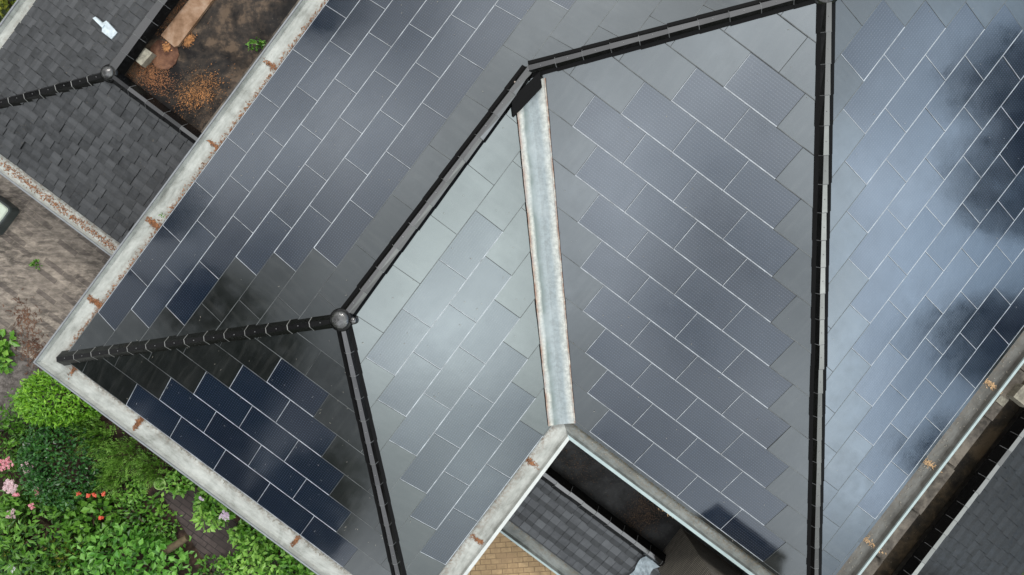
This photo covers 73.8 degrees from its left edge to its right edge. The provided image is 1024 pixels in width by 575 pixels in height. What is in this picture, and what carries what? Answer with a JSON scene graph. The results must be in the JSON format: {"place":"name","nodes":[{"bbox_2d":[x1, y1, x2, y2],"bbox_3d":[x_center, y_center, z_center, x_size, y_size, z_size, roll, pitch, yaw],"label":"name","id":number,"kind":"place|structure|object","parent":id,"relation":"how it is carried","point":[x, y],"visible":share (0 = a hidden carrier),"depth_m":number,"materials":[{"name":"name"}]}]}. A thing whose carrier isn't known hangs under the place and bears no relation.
{"place":"outdoors","nodes":[
{"label":"outdoors","id":0,"kind":"place"},
{"bbox_2d":[0,195,18,234],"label":"container","id":1,"kind":"object","parent":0,"point":[9,212],"visible":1,"depth_m":15.06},
{"bbox_2d":[0,348,65,430],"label":"gravel bed","id":2,"kind":"object","parent":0,"point":[8,381],"visible":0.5,"depth_m":15.30,"materials":[{"name":"grey gravel"}]},
{"bbox_2d":[0,347,16,374],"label":"ground plant","id":3,"kind":"object","parent":2,"relation":"on","point":[4,358],"visible":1,"depth_m":15.16,"materials":[{"name":"green plant"}]},
{"bbox_2d":[0,329,19,350],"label":"ground plant","id":4,"kind":"object","parent":2,"relation":"on","point":[4,343],"visible":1,"depth_m":15.19,"materials":[{"name":"green plant"}]},
{"bbox_2d":[21,458,54,473],"bbox_3d":[-10.220,3.785,14.840,0.252,0.967,0.274,-38,91,1],"label":"flower head","id":5,"kind":"object","parent":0,"point":[30,466],"visible":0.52,"depth_m":14.38},
{"bbox_2d":[0,174,109,359],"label":"pavement","id":6,"kind":"structure","parent":0,"point":[72,262],"depth_m":15.25,"materials":[{"name":"stone"}]},
{"bbox_2d":[3,288,46,373],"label":"fallen crumbs","id":7,"kind":"object","parent":6,"relation":"on","point":[36,339],"visible":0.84,"depth_m":15.26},
{"bbox_2d":[28,258,41,269],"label":"ground plant","id":8,"kind":"object","parent":6,"relation":"on","point":[33,262],"visible":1,"depth_m":15.16,"materials":[{"name":"green plant"}]},
{"bbox_2d":[0,0,299,256],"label":"annex building","id":9,"kind":"structure","parent":0,"point":[96,138],"depth_m":13.22,"materials":[{"name":"grey stone"}]},
{"bbox_2d":[0,158,115,250],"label":"fallen crumbs","id":10,"kind":"object","parent":9,"relation":"on","point":[56,204],"visible":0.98,"depth_m":13.67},
{"bbox_2d":[93,17,117,38],"bbox_3d":[-7.777,-4.978,13.057,0.206,0.115,0.517,-43,91,1],"label":"plastic scrap","id":11,"kind":"object","parent":9,"relation":"on","point":[109,30],"visible":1,"depth_m":13.03,"materials":[{"name":"white plastic"}]},
{"bbox_2d":[135,48,155,67],"bbox_3d":[-7.106,-4.476,13.130,0.341,0.180,0.322,42,91,0],"label":"concrete block","id":12,"kind":"object","parent":9,"relation":"on","point":[146,57],"depth_m":13.04,"materials":[{"name":"grey concrete"}]},
{"bbox_2d":[128,58,180,103],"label":"needle litter","id":13,"kind":"object","parent":9,"relation":"on","point":[151,76],"visible":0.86,"depth_m":13.21,"materials":[{"name":"brown plant"}]},
{"bbox_2d":[150,40,178,69],"bbox_3d":[-6.720,-4.503,13.205,0.555,0.015,0.577,0,91,0],"label":"roof patch","id":14,"kind":"object","parent":9,"relation":"on","point":[166,60],"visible":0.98,"depth_m":13.20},
{"bbox_2d":[162,42,171,51],"bbox_3d":[-6.667,-4.646,13.177,0.210,0.025,0.218,0,91,0],"label":"moss cushion","id":15,"kind":"object","parent":14,"relation":"on","point":[165,47],"visible":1,"depth_m":13.18,"materials":[{"name":"orange plant"}]},
{"bbox_2d":[156,0,185,40],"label":"needle litter","id":16,"kind":"object","parent":9,"relation":"on","point":[170,18],"visible":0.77,"depth_m":13.18,"materials":[{"name":"brown plant"}]},
{"bbox_2d":[161,0,213,46],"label":"board","id":17,"kind":"object","parent":9,"relation":"on","point":[182,24],"visible":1,"depth_m":13.14,"materials":[{"name":"brown wood"}]},
{"bbox_2d":[182,32,196,47],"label":"needle litter","id":18,"kind":"object","parent":9,"relation":"on","point":[188,40],"visible":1,"depth_m":13.19,"materials":[{"name":"orange plant"}]},
{"bbox_2d":[160,57,228,115],"bbox_3d":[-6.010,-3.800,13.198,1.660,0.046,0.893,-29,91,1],"label":"needle litter","id":19,"kind":"object","parent":9,"relation":"on","point":[193,94],"visible":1,"depth_m":13.21,"materials":[{"name":"brown plant"}]},
{"bbox_2d":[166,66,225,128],"bbox_3d":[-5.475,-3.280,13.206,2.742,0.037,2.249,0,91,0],"label":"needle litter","id":20,"kind":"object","parent":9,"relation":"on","point":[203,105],"visible":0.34,"depth_m":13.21,"materials":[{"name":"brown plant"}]},
{"bbox_2d":[245,37,265,51],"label":"weed","id":21,"kind":"object","parent":9,"relation":"on","point":[261,43],"visible":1,"depth_m":12.98,"materials":[{"name":"green plant"}]},
{"bbox_2d":[0,389,315,574],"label":"garden soil","id":22,"kind":"structure","parent":0,"point":[190,546],"depth_m":15.35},
{"bbox_2d":[1,518,26,556],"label":"leafy shrub","id":23,"kind":"object","parent":22,"relation":"on","point":[3,534],"visible":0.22,"depth_m":15.07,"materials":[{"name":"green plant"}]},
{"bbox_2d":[0,491,33,526],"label":"feathery plant","id":24,"kind":"object","parent":22,"relation":"on","point":[22,510],"visible":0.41,"depth_m":14.87,"materials":[{"name":"green plant"}]},
{"bbox_2d":[2,478,33,494],"bbox_3d":[-10.580,4.195,14.844,0.313,0.978,0.332,19,91,0],"label":"flower head","id":25,"kind":"object","parent":22,"relation":"on","point":[8,487],"visible":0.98,"depth_m":14.38},
{"bbox_2d":[0,454,35,470],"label":"flower head","id":26,"kind":"object","parent":22,"relation":"on","point":[6,461],"visible":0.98,"depth_m":14.38},
{"bbox_2d":[0,406,43,481],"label":"leafy shrub","id":27,"kind":"object","parent":22,"relation":"on","point":[10,444],"visible":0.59,"depth_m":14.95,"materials":[{"name":"green plant"}]},
{"bbox_2d":[6,502,38,518],"bbox_3d":[-10.572,4.765,14.854,0.227,0.978,0.219,0,91,0],"label":"flower head","id":28,"kind":"object","parent":22,"relation":"on","point":[8,516],"visible":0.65,"depth_m":14.39},
{"bbox_2d":[0,517,59,574],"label":"leafy shrub","id":29,"kind":"object","parent":22,"relation":"on","point":[53,563],"visible":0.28,"depth_m":14.99,"materials":[{"name":"green plant"}]},
{"bbox_2d":[1,380,78,470],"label":"ground plant","id":30,"kind":"object","parent":22,"relation":"on","point":[19,433],"visible":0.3,"depth_m":15.07,"materials":[{"name":"green plant"}]},
{"bbox_2d":[28,493,64,509],"bbox_3d":[-10.120,4.604,14.854,0.128,0.967,0.135,-26,91,1],"label":"flower head","id":31,"kind":"object","parent":22,"relation":"on","point":[31,506],"visible":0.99,"depth_m":14.39},
{"bbox_2d":[0,474,111,574],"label":"leafy shrub","id":32,"kind":"object","parent":22,"relation":"on","point":[66,532],"visible":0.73,"depth_m":14.70,"materials":[{"name":"green plant"}]},
{"bbox_2d":[11,369,101,430],"bbox_3d":[-9.858,2.415,14.712,2.080,1.375,1.512,0,91,0],"label":"round shrub","id":33,"kind":"object","parent":22,"relation":"on","point":[27,403],"visible":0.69,"depth_m":14.42,"materials":[{"name":"green plant"}]},
{"bbox_2d":[44,533,86,568],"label":"leafy shrub","id":34,"kind":"object","parent":22,"relation":"on","point":[59,547],"visible":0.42,"depth_m":15.00,"materials":[{"name":"green plant"}]},
{"bbox_2d":[11,412,119,511],"bbox_3d":[-9.787,3.814,14.680,1.978,1.435,2.132,0,91,0],"label":"round shrub","id":35,"kind":"object","parent":22,"relation":"on","point":[33,473],"visible":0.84,"depth_m":14.48,"materials":[{"name":"green plant"}]},
{"bbox_2d":[58,542,115,574],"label":"ground plant","id":36,"kind":"object","parent":22,"relation":"on","point":[73,565],"visible":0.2,"depth_m":15.19,"materials":[{"name":"green plant"}]},
{"bbox_2d":[67,414,116,469],"bbox_3d":[-9.026,3.308,14.902,1.153,0.823,1.176,0,91,0],"label":"feathery plant","id":37,"kind":"object","parent":22,"relation":"on","point":[101,430],"visible":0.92,"depth_m":14.79,"materials":[{"name":"green plant"}]},
{"bbox_2d":[64,483,119,545],"bbox_3d":[-9.262,5.038,14.986,1.255,0.902,1.394,0,91,0],"label":"ground plant","id":38,"kind":"object","parent":22,"relation":"on","point":[89,505],"visible":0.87,"depth_m":14.95,"materials":[{"name":"green plant"}]},
{"bbox_2d":[98,509,120,519],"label":"red flower","id":39,"kind":"object","parent":22,"relation":"on","point":[100,517],"visible":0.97,"depth_m":14.69,"materials":[{"name":"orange plant"}]},
{"bbox_2d":[89,456,133,499],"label":"feathery plant","id":40,"kind":"object","parent":22,"relation":"on","point":[109,484],"visible":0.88,"depth_m":14.92,"materials":[{"name":"green plant"}]},
{"bbox_2d":[88,430,147,481],"bbox_3d":[-8.440,3.663,14.905,1.274,0.824,1.153,0,91,0],"label":"feathery plant","id":41,"kind":"object","parent":22,"relation":"on","point":[131,449],"visible":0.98,"depth_m":14.79,"materials":[{"name":"green plant"}]},
{"bbox_2d":[102,476,146,508],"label":"ground plant","id":42,"kind":"object","parent":22,"relation":"on","point":[134,484],"visible":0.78,"depth_m":15.14,"materials":[{"name":"green plant"}]},
{"bbox_2d":[67,518,203,574],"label":"leafy shrub","id":43,"kind":"object","parent":22,"relation":"on","point":[140,541],"visible":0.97,"depth_m":14.80,"materials":[{"name":"green plant"}]},
{"bbox_2d":[104,484,167,547],"bbox_3d":[-8.384,5.096,15.162,1.166,0.480,1.513,34,91,0],"label":"ground plant","id":44,"kind":"object","parent":22,"relation":"on","point":[137,520],"visible":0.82,"depth_m":15.14,"materials":[{"name":"green plant"}]},
{"bbox_2d":[122,445,168,494],"bbox_3d":[-7.957,3.948,14.991,1.031,0.658,1.006,-40,91,1],"label":"feathery plant","id":45,"kind":"object","parent":22,"relation":"on","point":[150,476],"visible":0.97,"depth_m":14.90,"materials":[{"name":"green plant"}]},
{"bbox_2d":[153,476,170,489],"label":"plant","id":46,"kind":"object","parent":22,"relation":"on","point":[162,483],"visible":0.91,"depth_m":14.99,"materials":[{"name":"plant"}]},
{"bbox_2d":[150,504,181,540],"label":"ground plant","id":47,"kind":"object","parent":22,"relation":"on","point":[160,529],"visible":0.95,"depth_m":15.17,"materials":[{"name":"green plant"}]},
{"bbox_2d":[160,534,189,554],"bbox_3d":[-7.412,5.667,14.998,0.710,0.210,0.170,-33,91,1],"label":"log","id":48,"kind":"object","parent":22,"relation":"on","point":[174,545],"visible":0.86,"depth_m":14.91,"materials":[{"name":"brown wood"}]},
{"bbox_2d":[155,465,195,498],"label":"shrub","id":49,"kind":"object","parent":22,"relation":"on","point":[174,475],"visible":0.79,"depth_m":15.02,"materials":[{"name":"green plant"}]},
{"bbox_2d":[196,554,221,574],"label":"ground plant","id":50,"kind":"object","parent":22,"relation":"on","point":[205,569],"visible":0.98,"depth_m":15.21,"materials":[{"name":"green plant"}]},
{"bbox_2d":[190,485,235,532],"bbox_3d":[-6.489,4.650,14.981,1.152,0.941,1.410,0,91,0],"label":"plant","id":51,"kind":"object","parent":22,"relation":"on","point":[206,508],"visible":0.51,"depth_m":14.87,"materials":[{"name":"green plant"}]},
{"bbox_2d":[219,510,230,520],"bbox_3d":[-6.126,4.879,14.939,0.234,0.766,0.227,25,91,0],"label":"flower head","id":52,"kind":"object","parent":22,"relation":"on","point":[225,515],"visible":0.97,"depth_m":14.57},
{"bbox_2d":[214,549,252,574],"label":"ivy","id":53,"kind":"object","parent":22,"relation":"on","point":[230,562],"visible":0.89,"depth_m":15.12,"materials":[{"name":"green plant"}]},
{"bbox_2d":[226,519,274,563],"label":"ivy","id":54,"kind":"object","parent":22,"relation":"on","point":[246,535],"visible":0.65,"depth_m":14.95,"materials":[{"name":"green plant"}]},
{"bbox_2d":[239,537,316,574],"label":"ivy","id":55,"kind":"object","parent":22,"relation":"on","point":[286,567],"visible":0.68,"depth_m":14.93,"materials":[{"name":"green plant"}]},
{"bbox_2d":[160,484,294,574],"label":"brick path","id":56,"kind":"structure","parent":0,"point":[215,543],"depth_m":15.34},
{"bbox_2d":[467,532,555,574],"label":"courtyard paving","id":57,"kind":"structure","parent":0,"point":[503,554],"depth_m":15.31,"materials":[{"name":"beige brick"}]},
{"bbox_2d":[0,0,1023,574],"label":"ground","id":58,"kind":"structure","parent":0,"point":[10,8],"depth_m":15.18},
{"bbox_2d":[0,0,15,21],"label":"leafy shrub","id":59,"kind":"object","parent":58,"relation":"on","point":[4,4],"visible":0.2,"depth_m":14.49,"materials":[{"name":"green plant"}]},
{"bbox_2d":[33,0,1023,574],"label":"house","id":60,"kind":"structure","parent":58,"relation":"on","point":[821,200],"depth_m":11.04,"materials":[{"name":"grey tile"}]},
{"bbox_2d":[67,366,77,379],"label":"needle litter","id":61,"kind":"object","parent":60,"relation":"on","point":[73,370],"visible":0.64,"depth_m":12.14,"materials":[{"name":"brown plant"}]},
{"bbox_2d":[85,294,101,307],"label":"needle litter","id":62,"kind":"object","parent":60,"relation":"on","point":[95,302],"visible":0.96,"depth_m":12.11,"materials":[{"name":"brown plant"}]},
{"bbox_2d":[133,416,143,430],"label":"needle litter","id":63,"kind":"object","parent":60,"relation":"on","point":[138,421],"visible":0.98,"depth_m":12.15,"materials":[{"name":"brown plant"}]},
{"bbox_2d":[145,216,160,229],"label":"needle litter","id":64,"kind":"object","parent":60,"relation":"on","point":[152,223],"visible":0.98,"depth_m":12.08,"materials":[{"name":"brown plant"}]},
{"bbox_2d":[70,0,324,345],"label":"fallen crumbs","id":65,"kind":"object","parent":60,"relation":"on","point":[269,75],"visible":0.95,"depth_m":12.06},
{"bbox_2d":[206,140,218,149],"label":"needle litter","id":66,"kind":"object","parent":60,"relation":"on","point":[212,143],"visible":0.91,"depth_m":12.05,"materials":[{"name":"brown plant"}]},
{"bbox_2d":[81,372,350,573],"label":"fallen crumbs","id":67,"kind":"object","parent":60,"relation":"on","point":[306,541],"visible":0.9,"depth_m":12.17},
{"bbox_2d":[263,60,276,69],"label":"needle litter","id":68,"kind":"object","parent":60,"relation":"on","point":[269,63],"visible":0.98,"depth_m":12.02,"materials":[{"name":"brown plant"}]},
{"bbox_2d":[290,535,300,546],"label":"needle litter","id":69,"kind":"object","parent":60,"relation":"on","point":[297,538],"visible":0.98,"depth_m":12.17,"materials":[{"name":"brown plant"}]},
{"bbox_2d":[469,533,483,544],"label":"needle litter","id":70,"kind":"object","parent":60,"relation":"on","point":[477,539],"visible":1,"depth_m":12.15,"materials":[{"name":"brown plant"}]},
{"bbox_2d":[526,457,538,469],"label":"needle litter","id":71,"kind":"object","parent":60,"relation":"on","point":[530,462],"visible":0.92,"depth_m":12.12,"materials":[{"name":"brown plant"}]},
{"bbox_2d":[126,1,1018,559],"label":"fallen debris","id":72,"kind":"object","parent":60,"relation":"on","point":[454,277],"visible":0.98,"depth_m":11.16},
{"bbox_2d":[577,432,765,570],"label":"fallen crumbs","id":73,"kind":"object","parent":60,"relation":"on","point":[675,503],"visible":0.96,"depth_m":12.13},
{"bbox_2d":[863,536,882,553],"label":"needle litter","id":74,"kind":"object","parent":60,"relation":"on","point":[870,542],"visible":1,"depth_m":12.12,"materials":[{"name":"orange plant"}]},
{"bbox_2d":[844,352,1019,569],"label":"fallen crumbs","id":75,"kind":"object","parent":60,"relation":"on","point":[928,459],"visible":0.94,"depth_m":12.09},
{"bbox_2d":[923,459,942,472],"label":"needle litter","id":76,"kind":"object","parent":60,"relation":"on","point":[930,464],"visible":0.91,"depth_m":12.08,"materials":[{"name":"beige plant"}]},
{"bbox_2d":[983,378,1001,393],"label":"needle litter","id":77,"kind":"object","parent":60,"relation":"on","point":[989,383],"visible":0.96,"depth_m":12.05,"materials":[{"name":"beige plant"}]},
{"bbox_2d":[500,440,748,574],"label":"slate outbuilding","id":78,"kind":"structure","parent":58,"relation":"on","point":[562,522],"depth_m":14.12,"materials":[{"name":"stone"}]},
{"bbox_2d":[555,446,607,495],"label":"needle litter","id":79,"kind":"object","parent":78,"relation":"on","point":[576,466],"visible":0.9,"depth_m":14.08,"materials":[{"name":"brown plant"}]},
{"bbox_2d":[612,492,666,544],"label":"needle litter","id":80,"kind":"object","parent":78,"relation":"on","point":[648,513],"visible":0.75,"depth_m":14.09,"materials":[{"name":"plant"}]},
{"bbox_2d":[630,528,743,574],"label":"chimney","id":81,"kind":"object","parent":78,"relation":"on","point":[686,552],"visible":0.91,"depth_m":13.43,"materials":[{"name":"concrete"}]},
{"bbox_2d":[861,363,1023,574],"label":"side building","id":82,"kind":"structure","parent":58,"relation":"on","point":[965,515],"depth_m":13.92,"materials":[{"name":"stone"}]},
{"bbox_2d":[1007,383,1023,406],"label":"concrete block","id":83,"kind":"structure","parent":82,"relation":"on","point":[1015,393],"depth_m":12.80,"materials":[{"name":"grey concrete"}]},
{"bbox_2d":[995,395,1008,406],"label":"concrete block","id":84,"kind":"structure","parent":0,"point":[1001,400],"depth_m":12.94,"materials":[{"name":"grey concrete"}]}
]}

